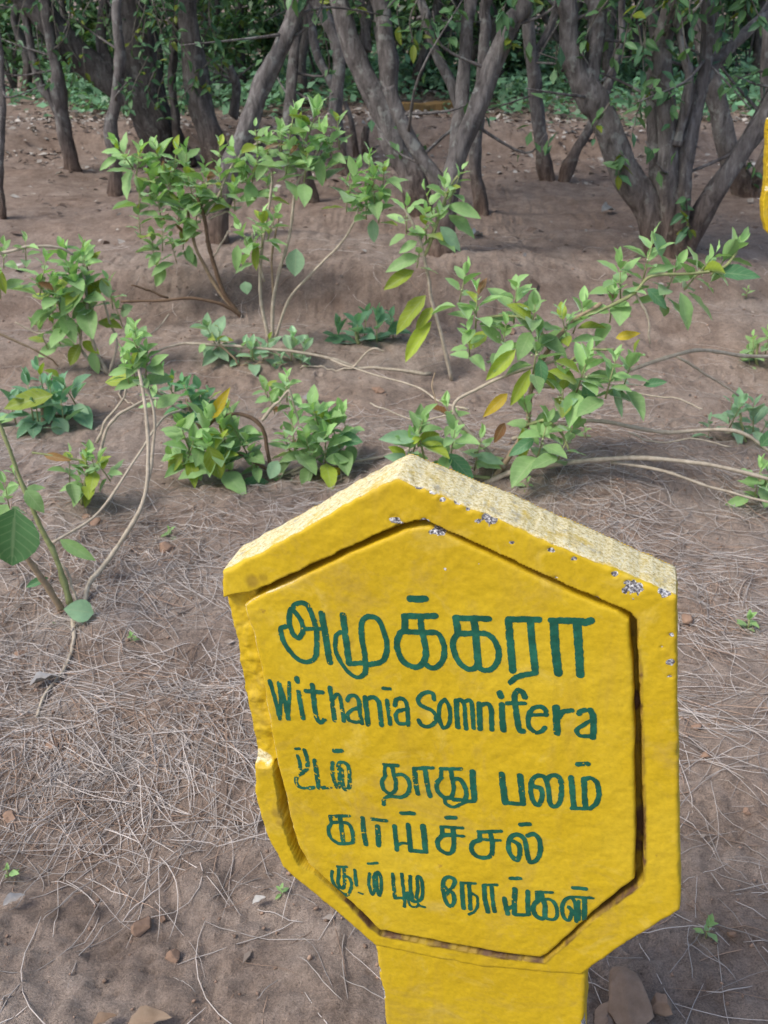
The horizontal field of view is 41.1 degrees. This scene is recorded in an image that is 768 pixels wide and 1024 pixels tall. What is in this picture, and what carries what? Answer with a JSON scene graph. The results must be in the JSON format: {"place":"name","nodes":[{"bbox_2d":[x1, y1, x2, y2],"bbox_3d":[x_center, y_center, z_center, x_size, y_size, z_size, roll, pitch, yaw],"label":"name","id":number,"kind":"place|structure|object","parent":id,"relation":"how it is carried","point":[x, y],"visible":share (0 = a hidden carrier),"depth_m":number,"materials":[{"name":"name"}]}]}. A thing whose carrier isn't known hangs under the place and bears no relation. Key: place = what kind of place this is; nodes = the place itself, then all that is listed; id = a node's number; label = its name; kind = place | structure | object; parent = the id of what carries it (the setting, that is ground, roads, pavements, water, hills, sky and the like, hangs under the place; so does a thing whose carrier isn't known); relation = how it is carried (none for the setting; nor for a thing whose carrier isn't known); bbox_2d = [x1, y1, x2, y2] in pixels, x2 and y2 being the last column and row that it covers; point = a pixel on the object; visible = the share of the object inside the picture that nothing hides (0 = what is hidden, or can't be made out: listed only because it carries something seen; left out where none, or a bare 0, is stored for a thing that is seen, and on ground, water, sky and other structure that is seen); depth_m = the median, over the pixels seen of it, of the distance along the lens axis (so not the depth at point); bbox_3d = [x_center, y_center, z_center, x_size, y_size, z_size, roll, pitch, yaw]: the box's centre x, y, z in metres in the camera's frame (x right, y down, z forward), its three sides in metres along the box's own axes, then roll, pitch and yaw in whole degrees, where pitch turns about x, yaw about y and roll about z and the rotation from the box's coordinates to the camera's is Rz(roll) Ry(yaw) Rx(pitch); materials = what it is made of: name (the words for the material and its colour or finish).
{"place":"outdoors","nodes":[
{"label":"outdoors","id":0,"kind":"place"},
{"bbox_2d":[0,0,767,1023],"bbox_3d":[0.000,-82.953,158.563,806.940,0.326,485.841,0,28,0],"label":"ground","id":1,"kind":"structure","parent":0,"point":[570,214],"depth_m":2.77,"materials":[{"name":"soil"}]},
{"bbox_2d":[2,810,16,822],"bbox_3d":[-0.649,0.530,1.778,0.024,0.018,0.022,-10,30,-19],"label":"stone","id":2,"kind":"object","parent":1,"relation":"on","point":[8,815],"visible":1,"depth_m":1.77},
{"bbox_2d":[3,863,18,877],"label":"seedling","id":3,"kind":"object","parent":1,"relation":"on","point":[13,872],"visible":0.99,"depth_m":1.64,"materials":[{"name":"green plant"}]},
{"bbox_2d":[3,892,24,905],"bbox_3d":[-0.567,0.592,1.569,0.017,0.013,0.035,24,36,38],"label":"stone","id":4,"kind":"object","parent":1,"relation":"on","point":[10,897],"visible":1,"depth_m":1.57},
{"bbox_2d":[0,3,32,95],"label":"tree","id":5,"kind":"object","parent":1,"relation":"on","point":[14,17],"visible":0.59,"depth_m":10.19,"materials":[{"name":"grey plant"}]},
{"bbox_2d":[14,650,24,655],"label":"stone","id":6,"kind":"object","parent":1,"relation":"on","point":[20,653],"visible":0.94,"depth_m":2.23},
{"bbox_2d":[0,0,48,89],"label":"bush","id":7,"kind":"object","parent":1,"relation":"on","point":[12,58],"visible":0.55,"depth_m":10.45,"materials":[{"name":"green plant"}]},
{"bbox_2d":[0,33,53,219],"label":"tree","id":8,"kind":"object","parent":1,"relation":"on","point":[3,209],"visible":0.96,"depth_m":5.33,"materials":[{"name":"grey plant"}]},
{"bbox_2d":[1,0,82,171],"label":"tree","id":9,"kind":"object","parent":1,"relation":"on","point":[56,97],"visible":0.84,"depth_m":6.78,"materials":[{"name":"grey plant"}]},
{"bbox_2d":[30,671,57,684],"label":"dry leaf","id":10,"kind":"object","parent":1,"relation":"on","point":[39,676],"visible":1,"depth_m":2.12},
{"bbox_2d":[0,356,92,437],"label":"shrub","id":11,"kind":"object","parent":1,"relation":"on","point":[50,399],"visible":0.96,"depth_m":3.22,"materials":[{"name":"green plant"}]},
{"bbox_2d":[45,741,57,748],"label":"stone","id":12,"kind":"object","parent":1,"relation":"on","point":[50,745],"visible":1,"depth_m":1.96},
{"bbox_2d":[16,1,110,80],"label":"bush","id":13,"kind":"object","parent":1,"relation":"on","point":[88,21],"visible":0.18,"depth_m":10.90,"materials":[{"name":"green plant"}]},
{"bbox_2d":[23,0,111,78],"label":"tree","id":14,"kind":"object","parent":1,"relation":"on","point":[62,8],"visible":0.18,"depth_m":10.48,"materials":[{"name":"grey plant"}]},
{"bbox_2d":[32,440,123,507],"bbox_3d":[-0.793,-0.104,2.723,0.233,0.183,0.142,-17,32,-28],"label":"shrub","id":15,"kind":"object","parent":1,"relation":"on","point":[77,491],"visible":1,"depth_m":2.70,"materials":[{"name":"green plant"}]},
{"bbox_2d":[0,230,168,404],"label":"shrub","id":16,"kind":"object","parent":1,"relation":"on","point":[67,300],"visible":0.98,"depth_m":3.56,"materials":[{"name":"green plant"}]},
{"bbox_2d":[82,514,92,519],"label":"stone","id":17,"kind":"object","parent":1,"relation":"on","point":[84,517],"visible":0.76,"depth_m":2.71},
{"bbox_2d":[0,317,186,716],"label":"shrub","id":18,"kind":"object","parent":1,"relation":"on","point":[19,538],"visible":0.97,"depth_m":2.37,"materials":[{"name":"green plant"}]},
{"bbox_2d":[89,517,101,526],"bbox_3d":[-0.757,0.028,2.684,0.034,0.022,0.045,0,28,0],"label":"stone","id":19,"kind":"object","parent":1,"relation":"on","point":[96,521],"visible":0.91,"depth_m":2.67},
{"bbox_2d":[79,27,113,102],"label":"bush","id":20,"kind":"object","parent":1,"relation":"on","point":[87,35],"visible":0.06,"depth_m":9.29,"materials":[{"name":"green plant"}]},
{"bbox_2d":[64,0,132,196],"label":"tree","id":21,"kind":"object","parent":1,"relation":"on","point":[114,187],"visible":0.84,"depth_m":6.20,"materials":[{"name":"grey plant"}]},
{"bbox_2d":[0,0,263,167],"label":"tree","id":22,"kind":"object","parent":1,"relation":"on","point":[147,112],"visible":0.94,"depth_m":6.82,"materials":[{"name":"grey plant"}]},
{"bbox_2d":[127,631,139,641],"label":"seedling","id":23,"kind":"object","parent":1,"relation":"on","point":[131,634],"visible":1,"depth_m":2.25,"materials":[{"name":"green plant"}]},
{"bbox_2d":[131,915,150,936],"bbox_3d":[-0.358,0.619,1.526,0.019,0.022,0.039,23,35,36],"label":"stone","id":24,"kind":"object","parent":1,"relation":"on","point":[140,927],"visible":1,"depth_m":1.52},
{"bbox_2d":[128,1005,171,1023],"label":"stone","id":25,"kind":"object","parent":1,"relation":"on","point":[145,1014],"visible":1,"depth_m":1.39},
{"bbox_2d":[153,25,163,74],"bbox_3d":[-2.245,-5.957,10.541,3.065,3.094,4.981,-8,29,-15],"label":"tree","id":26,"kind":"object","parent":1,"relation":"on","point":[160,55],"visible":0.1,"depth_m":11.15,"materials":[{"name":"grey plant"}]},
{"bbox_2d":[160,915,166,921],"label":"stone","id":27,"kind":"object","parent":1,"relation":"on","point":[163,918],"visible":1,"depth_m":1.55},
{"bbox_2d":[159,541,174,552],"bbox_3d":[-0.547,0.094,2.566,0.036,0.037,0.031,9,29,17],"label":"stone","id":28,"kind":"object","parent":1,"relation":"on","point":[166,546],"visible":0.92,"depth_m":2.56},
{"bbox_2d":[161,525,175,539],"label":"seedling","id":29,"kind":"object","parent":1,"relation":"on","point":[168,531],"visible":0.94,"depth_m":2.67,"materials":[{"name":"green plant"}]},
{"bbox_2d":[165,949,179,962],"bbox_3d":[-0.306,0.647,1.493,0.020,0.022,0.018,12,30,21],"label":"stone","id":30,"kind":"object","parent":1,"relation":"on","point":[172,955],"visible":1,"depth_m":1.49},
{"bbox_2d":[153,361,229,423],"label":"shrub","id":31,"kind":"object","parent":1,"relation":"on","point":[195,398],"visible":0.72,"depth_m":3.33,"materials":[{"name":"green plant"}]},
{"bbox_2d":[100,132,289,317],"bbox_3d":[-0.734,-1.129,4.053,0.725,0.718,0.299,0,28,0],"label":"shrub","id":32,"kind":"object","parent":1,"relation":"on","point":[182,204],"visible":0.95,"depth_m":3.97,"materials":[{"name":"green plant"}]},
{"bbox_2d":[110,0,302,95],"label":"tree","id":33,"kind":"object","parent":1,"relation":"on","point":[271,11],"visible":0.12,"depth_m":9.76,"materials":[{"name":"grey plant"}]},
{"bbox_2d":[154,0,265,102],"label":"bush","id":34,"kind":"object","parent":1,"relation":"on","point":[226,28],"visible":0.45,"depth_m":9.52,"materials":[{"name":"green plant"}]},
{"bbox_2d":[196,0,228,80],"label":"tree","id":35,"kind":"object","parent":1,"relation":"on","point":[216,2],"visible":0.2,"depth_m":11.34,"materials":[{"name":"grey plant"}]},
{"bbox_2d":[159,0,283,169],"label":"tree","id":36,"kind":"object","parent":1,"relation":"on","point":[201,110],"visible":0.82,"depth_m":6.90,"materials":[{"name":"grey plant"}]},
{"bbox_2d":[234,0,252,100],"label":"tree","id":37,"kind":"object","parent":1,"relation":"on","point":[241,3],"visible":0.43,"depth_m":9.70,"materials":[{"name":"grey plant"}]},
{"bbox_2d":[219,0,282,76],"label":"bush","id":38,"kind":"object","parent":1,"relation":"on","point":[267,43],"visible":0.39,"depth_m":10.71,"materials":[{"name":"green plant"}]},
{"bbox_2d":[253,895,264,903],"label":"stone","id":39,"kind":"object","parent":1,"relation":"on","point":[257,898],"visible":1,"depth_m":1.57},
{"bbox_2d":[275,883,288,899],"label":"seedling","id":40,"kind":"object","parent":1,"relation":"on","point":[281,890],"visible":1,"depth_m":1.59,"materials":[{"name":"green plant"}]},
{"bbox_2d":[257,0,309,106],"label":"tree","id":41,"kind":"object","parent":1,"relation":"on","point":[303,50],"visible":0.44,"depth_m":9.09,"materials":[{"name":"grey plant"}]},
{"bbox_2d":[160,367,416,495],"bbox_3d":[-0.238,-0.201,2.897,0.798,0.428,0.238,0,28,0],"label":"shrub","id":42,"kind":"object","parent":1,"relation":"on","point":[218,457],"visible":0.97,"depth_m":2.89,"materials":[{"name":"green plant"}]},
{"bbox_2d":[181,0,404,244],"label":"tree","id":43,"kind":"object","parent":1,"relation":"on","point":[266,76],"visible":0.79,"depth_m":4.46,"materials":[{"name":"grey plant"}]},
{"bbox_2d":[157,312,430,376],"bbox_3d":[-0.330,-0.569,3.800,1.012,0.344,0.234,0,28,0],"label":"shrub","id":44,"kind":"object","parent":1,"relation":"on","point":[213,331],"visible":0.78,"depth_m":3.76,"materials":[{"name":"green plant"}]},
{"bbox_2d":[253,0,351,174],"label":"tree","id":45,"kind":"object","parent":1,"relation":"on","point":[335,84],"visible":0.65,"depth_m":6.77,"materials":[{"name":"grey plant"}]},
{"bbox_2d":[277,16,336,202],"bbox_3d":[-0.055,-3.043,5.585,1.334,2.793,0.977,0,28,0],"label":"tree","id":46,"kind":"object","parent":1,"relation":"on","point":[290,81],"visible":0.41,"depth_m":5.82,"materials":[{"name":"grey plant"}]},
{"bbox_2d":[229,93,406,340],"bbox_3d":[-0.234,-1.032,3.686,0.629,0.879,0.287,4,28,7],"label":"shrub","id":47,"kind":"object","parent":1,"relation":"on","point":[295,259],"visible":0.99,"depth_m":3.61,"materials":[{"name":"green plant"}]},
{"bbox_2d":[283,0,374,85],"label":"bush","id":48,"kind":"object","parent":1,"relation":"on","point":[324,49],"visible":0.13,"depth_m":10.91,"materials":[{"name":"green plant"}]},
{"bbox_2d":[325,0,372,95],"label":"tree","id":49,"kind":"object","parent":1,"relation":"on","point":[369,8],"visible":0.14,"depth_m":9.91,"materials":[{"name":"green plant"}]},
{"bbox_2d":[343,101,359,157],"bbox_3d":[-0.225,-2.752,7.463,0.142,0.460,0.076,-8,29,-14],"label":"tree","id":50,"kind":"object","parent":1,"relation":"on","point":[355,148],"visible":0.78,"depth_m":7.45,"materials":[{"name":"grey plant"}]},
{"bbox_2d":[361,126,371,156],"bbox_3d":[-0.117,-2.674,7.509,0.104,0.296,0.069,0,28,0],"label":"tree","id":51,"kind":"object","parent":1,"relation":"on","point":[365,136],"visible":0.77,"depth_m":7.47,"materials":[{"name":"grey plant"}]},
{"bbox_2d":[323,303,411,346],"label":"shrub","id":52,"kind":"object","parent":1,"relation":"on","point":[357,320],"visible":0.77,"depth_m":3.97,"materials":[{"name":"green plant"}]},
{"bbox_2d":[0,0,750,50],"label":"wood","id":53,"kind":"object","parent":1,"relation":"on","point":[728,15],"visible":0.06,"depth_m":16.43,"materials":[{"name":"green plant"}]},
{"bbox_2d":[319,0,432,217],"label":"tree","id":54,"kind":"object","parent":1,"relation":"on","point":[371,86],"visible":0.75,"depth_m":5.46,"materials":[{"name":"grey plant"}]},
{"bbox_2d":[375,387,384,392],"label":"stone","id":55,"kind":"object","parent":1,"relation":"on","point":[380,390],"visible":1,"depth_m":3.58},
{"bbox_2d":[5,31,760,126],"bbox_3d":[0.004,-4.846,11.131,19.256,0.579,7.515,0,28,0],"label":"ground cover","id":56,"kind":"object","parent":1,"relation":"on","point":[80,91],"visible":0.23,"depth_m":9.69,"materials":[{"name":"green plant"}]},
{"bbox_2d":[0,232,767,1023],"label":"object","id":57,"kind":"object","parent":1,"relation":"on","point":[58,756],"depth_m":2.12,"materials":[{"name":"plant"}]},
{"bbox_2d":[0,158,767,1023],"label":"pebbles","id":58,"kind":"object","parent":1,"relation":"on","point":[294,516],"visible":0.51,"depth_m":2.60,"materials":[{"name":"brown stone"}]},
{"bbox_2d":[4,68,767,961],"bbox_3d":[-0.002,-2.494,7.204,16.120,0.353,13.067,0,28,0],"label":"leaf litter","id":59,"kind":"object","parent":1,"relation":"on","point":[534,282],"visible":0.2,"depth_m":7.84,"materials":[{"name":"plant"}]},
{"bbox_2d":[358,0,459,89],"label":"bush","id":60,"kind":"object","parent":1,"relation":"on","point":[441,39],"visible":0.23,"depth_m":10.53,"materials":[{"name":"green plant"}]},
{"bbox_2d":[393,0,460,94],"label":"tree","id":61,"kind":"object","parent":1,"relation":"on","point":[436,9],"visible":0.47,"depth_m":10.17,"materials":[{"name":"grey plant"}]},
{"bbox_2d":[402,100,453,111],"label":"kerb","id":62,"kind":"structure","parent":1,"relation":"on","point":[435,105],"depth_m":9.30,"materials":[{"name":"paint"}]},
{"bbox_2d":[384,161,480,380],"bbox_3d":[0.149,-0.824,3.592,0.281,0.766,0.232,-16,32,-28],"label":"shrub","id":63,"kind":"object","parent":1,"relation":"on","point":[446,237],"visible":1,"depth_m":3.53,"materials":[{"name":"green plant"}]},
{"bbox_2d":[410,0,478,86],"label":"tree","id":64,"kind":"object","parent":1,"relation":"on","point":[447,29],"visible":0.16,"depth_m":10.68,"materials":[{"name":"green plant"}]},
{"bbox_2d":[223,454,680,1023],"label":"plant sign","id":65,"kind":"object","parent":1,"relation":"on","point":[463,694],"visible":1,"depth_m":1.00,"materials":[{"name":"yellow paint"}]},
{"bbox_2d":[459,0,479,78],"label":"tree","id":66,"kind":"object","parent":1,"relation":"on","point":[474,57],"visible":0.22,"depth_m":11.89,"materials":[{"name":"grey plant"}]},
{"bbox_2d":[364,0,588,257],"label":"tree","id":67,"kind":"object","parent":1,"relation":"on","point":[468,116],"visible":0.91,"depth_m":4.28,"materials":[{"name":"grey plant"}]},
{"bbox_2d":[472,228,482,235],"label":"dry leaf","id":68,"kind":"object","parent":1,"relation":"on","point":[475,232],"visible":0.78,"depth_m":4.79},
{"bbox_2d":[469,0,506,216],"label":"tree","id":69,"kind":"object","parent":1,"relation":"on","point":[480,199],"visible":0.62,"depth_m":5.52,"materials":[{"name":"grey plant"}]},
{"bbox_2d":[431,0,549,68],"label":"tree","id":70,"kind":"object","parent":1,"relation":"on","point":[508,8],"visible":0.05,"depth_m":11.84,"materials":[{"name":"green plant"}]},
{"bbox_2d":[490,0,505,88],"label":"tree","id":71,"kind":"object","parent":1,"relation":"on","point":[493,11],"visible":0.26,"depth_m":10.62,"materials":[{"name":"grey plant"}]},
{"bbox_2d":[452,0,546,82],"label":"bush","id":72,"kind":"object","parent":1,"relation":"on","point":[509,61],"visible":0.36,"depth_m":11.16,"materials":[{"name":"green plant"}]},
{"bbox_2d":[515,476,532,492],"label":"seedling","id":73,"kind":"object","parent":1,"relation":"on","point":[527,480],"visible":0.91,"depth_m":2.72,"materials":[{"name":"green plant"}]},
{"bbox_2d":[330,221,767,502],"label":"shrub","id":74,"kind":"object","parent":1,"relation":"on","point":[573,406],"visible":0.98,"depth_m":2.65,"materials":[{"name":"green plant"}]},
{"bbox_2d":[536,0,582,88],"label":"tree","id":75,"kind":"object","parent":1,"relation":"on","point":[545,19],"visible":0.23,"depth_m":10.79,"materials":[{"name":"grey plant"}]},
{"bbox_2d":[522,0,601,181],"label":"tree","id":76,"kind":"object","parent":1,"relation":"on","point":[544,168],"visible":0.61,"depth_m":6.52,"materials":[{"name":"grey plant"}]},
{"bbox_2d":[547,3,616,80],"bbox_3d":[2.201,-5.089,10.915,0.765,1.145,1.054,25,37,38],"label":"bush","id":77,"kind":"object","parent":1,"relation":"on","point":[582,24],"visible":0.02,"depth_m":10.82,"materials":[{"name":"green plant"}]},
{"bbox_2d":[576,427,590,436],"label":"seedling","id":78,"kind":"object","parent":1,"relation":"on","point":[581,433],"visible":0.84,"depth_m":3.06,"materials":[{"name":"green plant"}]},
{"bbox_2d":[556,0,624,181],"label":"tree","id":79,"kind":"object","parent":1,"relation":"on","point":[568,168],"visible":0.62,"depth_m":6.68,"materials":[{"name":"grey plant"}]},
{"bbox_2d":[594,1002,615,1023],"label":"stone","id":80,"kind":"object","parent":1,"relation":"on","point":[603,1015],"visible":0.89,"depth_m":1.39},
{"bbox_2d":[601,202,615,210],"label":"dry leaf","id":81,"kind":"object","parent":1,"relation":"on","point":[605,206],"visible":1,"depth_m":5.85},
{"bbox_2d":[601,2,643,94],"bbox_3d":[2.466,-5.790,9.840,2.662,3.424,4.025,-20,34,-33],"label":"tree","id":82,"kind":"object","parent":1,"relation":"on","point":[607,54],"visible":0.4,"depth_m":10.13,"materials":[{"name":"grey plant"}]},
{"bbox_2d":[615,0,644,86],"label":"tree","id":83,"kind":"object","parent":1,"relation":"on","point":[636,36],"visible":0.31,"depth_m":11.01,"materials":[{"name":"grey plant"}]},
{"bbox_2d":[608,966,653,1023],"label":"stone","id":84,"kind":"object","parent":1,"relation":"on","point":[629,1002],"visible":1,"depth_m":1.40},
{"bbox_2d":[517,0,767,258],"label":"tree","id":85,"kind":"object","parent":1,"relation":"on","point":[662,191],"visible":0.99,"depth_m":4.30,"materials":[{"name":"grey plant"}]},
{"bbox_2d":[614,0,696,76],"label":"bush","id":86,"kind":"object","parent":1,"relation":"on","point":[627,4],"visible":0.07,"depth_m":11.36,"materials":[{"name":"green plant"}]},
{"bbox_2d":[650,992,672,1016],"bbox_3d":[0.384,0.683,1.417,0.035,0.028,0.024,12,30,22],"label":"stone","id":87,"kind":"object","parent":1,"relation":"on","point":[661,1004],"visible":0.93,"depth_m":1.41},
{"bbox_2d":[662,0,689,74],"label":"tree","id":88,"kind":"object","parent":1,"relation":"on","point":[687,27],"visible":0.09,"depth_m":11.33,"materials":[{"name":"grey plant"}]},
{"bbox_2d":[681,614,692,624],"bbox_3d":[0.684,0.240,2.312,0.022,0.023,0.035,0,28,0],"label":"stone","id":89,"kind":"object","parent":1,"relation":"on","point":[687,619],"visible":1,"depth_m":2.30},
{"bbox_2d":[691,723,701,729],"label":"stone","id":90,"kind":"object","parent":1,"relation":"on","point":[697,726],"visible":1,"depth_m":1.98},
{"bbox_2d":[700,750,711,757],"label":"stone","id":91,"kind":"object","parent":1,"relation":"on","point":[705,754],"visible":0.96,"depth_m":1.90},
{"bbox_2d":[694,913,718,941],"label":"seedling","id":92,"kind":"object","parent":1,"relation":"on","point":[710,922],"visible":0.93,"depth_m":1.52,"materials":[{"name":"green plant"}]},
{"bbox_2d":[715,5,725,75],"bbox_3d":[3.197,-5.834,10.598,3.387,2.874,2.781,-17,32,-29],"label":"tree","id":93,"kind":"object","parent":1,"relation":"on","point":[718,34],"visible":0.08,"depth_m":10.40,"materials":[{"name":"grey plant"}]},
{"bbox_2d":[678,0,765,86],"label":"bush","id":94,"kind":"object","parent":1,"relation":"on","point":[744,46],"visible":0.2,"depth_m":10.92,"materials":[{"name":"green plant"}]},
{"bbox_2d":[691,0,764,197],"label":"tree","id":95,"kind":"object","parent":1,"relation":"on","point":[746,183],"visible":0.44,"depth_m":6.25,"materials":[{"name":"grey plant"}]},
{"bbox_2d":[692,387,767,443],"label":"shrub","id":96,"kind":"object","parent":1,"relation":"on","point":[757,414],"visible":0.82,"depth_m":3.07,"materials":[{"name":"green plant"}]},
{"bbox_2d":[727,931,737,937],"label":"stone","id":97,"kind":"object","parent":1,"relation":"on","point":[732,934],"visible":1,"depth_m":1.53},
{"bbox_2d":[725,430,767,507],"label":"shrub","id":98,"kind":"object","parent":1,"relation":"on","point":[761,485],"visible":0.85,"depth_m":2.72,"materials":[{"name":"green plant"}]},
{"bbox_2d":[743,807,750,814],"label":"stone","id":99,"kind":"object","parent":1,"relation":"on","point":[746,810],"visible":1,"depth_m":1.76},
{"bbox_2d":[736,609,758,631],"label":"seedling","id":100,"kind":"object","parent":1,"relation":"on","point":[750,614],"visible":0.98,"depth_m":2.30,"materials":[{"name":"green plant"}]},
{"bbox_2d":[742,285,754,297],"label":"seedling","id":101,"kind":"object","parent":1,"relation":"on","point":[745,289],"visible":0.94,"depth_m":4.32,"materials":[{"name":"green plant"}]},
{"bbox_2d":[739,325,767,368],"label":"shrub","id":102,"kind":"object","parent":1,"relation":"on","point":[752,345],"visible":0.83,"depth_m":3.83,"materials":[{"name":"green plant"}]},
{"bbox_2d":[742,0,765,87],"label":"tree","id":103,"kind":"object","parent":1,"relation":"on","point":[757,43],"visible":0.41,"depth_m":10.74,"materials":[{"name":"grey plant"}]},
{"bbox_2d":[759,118,767,232],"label":"plant sign","id":104,"kind":"object","parent":1,"relation":"on","point":[763,203],"visible":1,"depth_m":3.55,"materials":[{"name":"yellow paint"}]},
{"bbox_2d":[760,0,767,101],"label":"tree","id":105,"kind":"object","parent":1,"relation":"on","point":[764,61],"visible":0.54,"depth_m":5.44,"materials":[{"name":"grey plant"}]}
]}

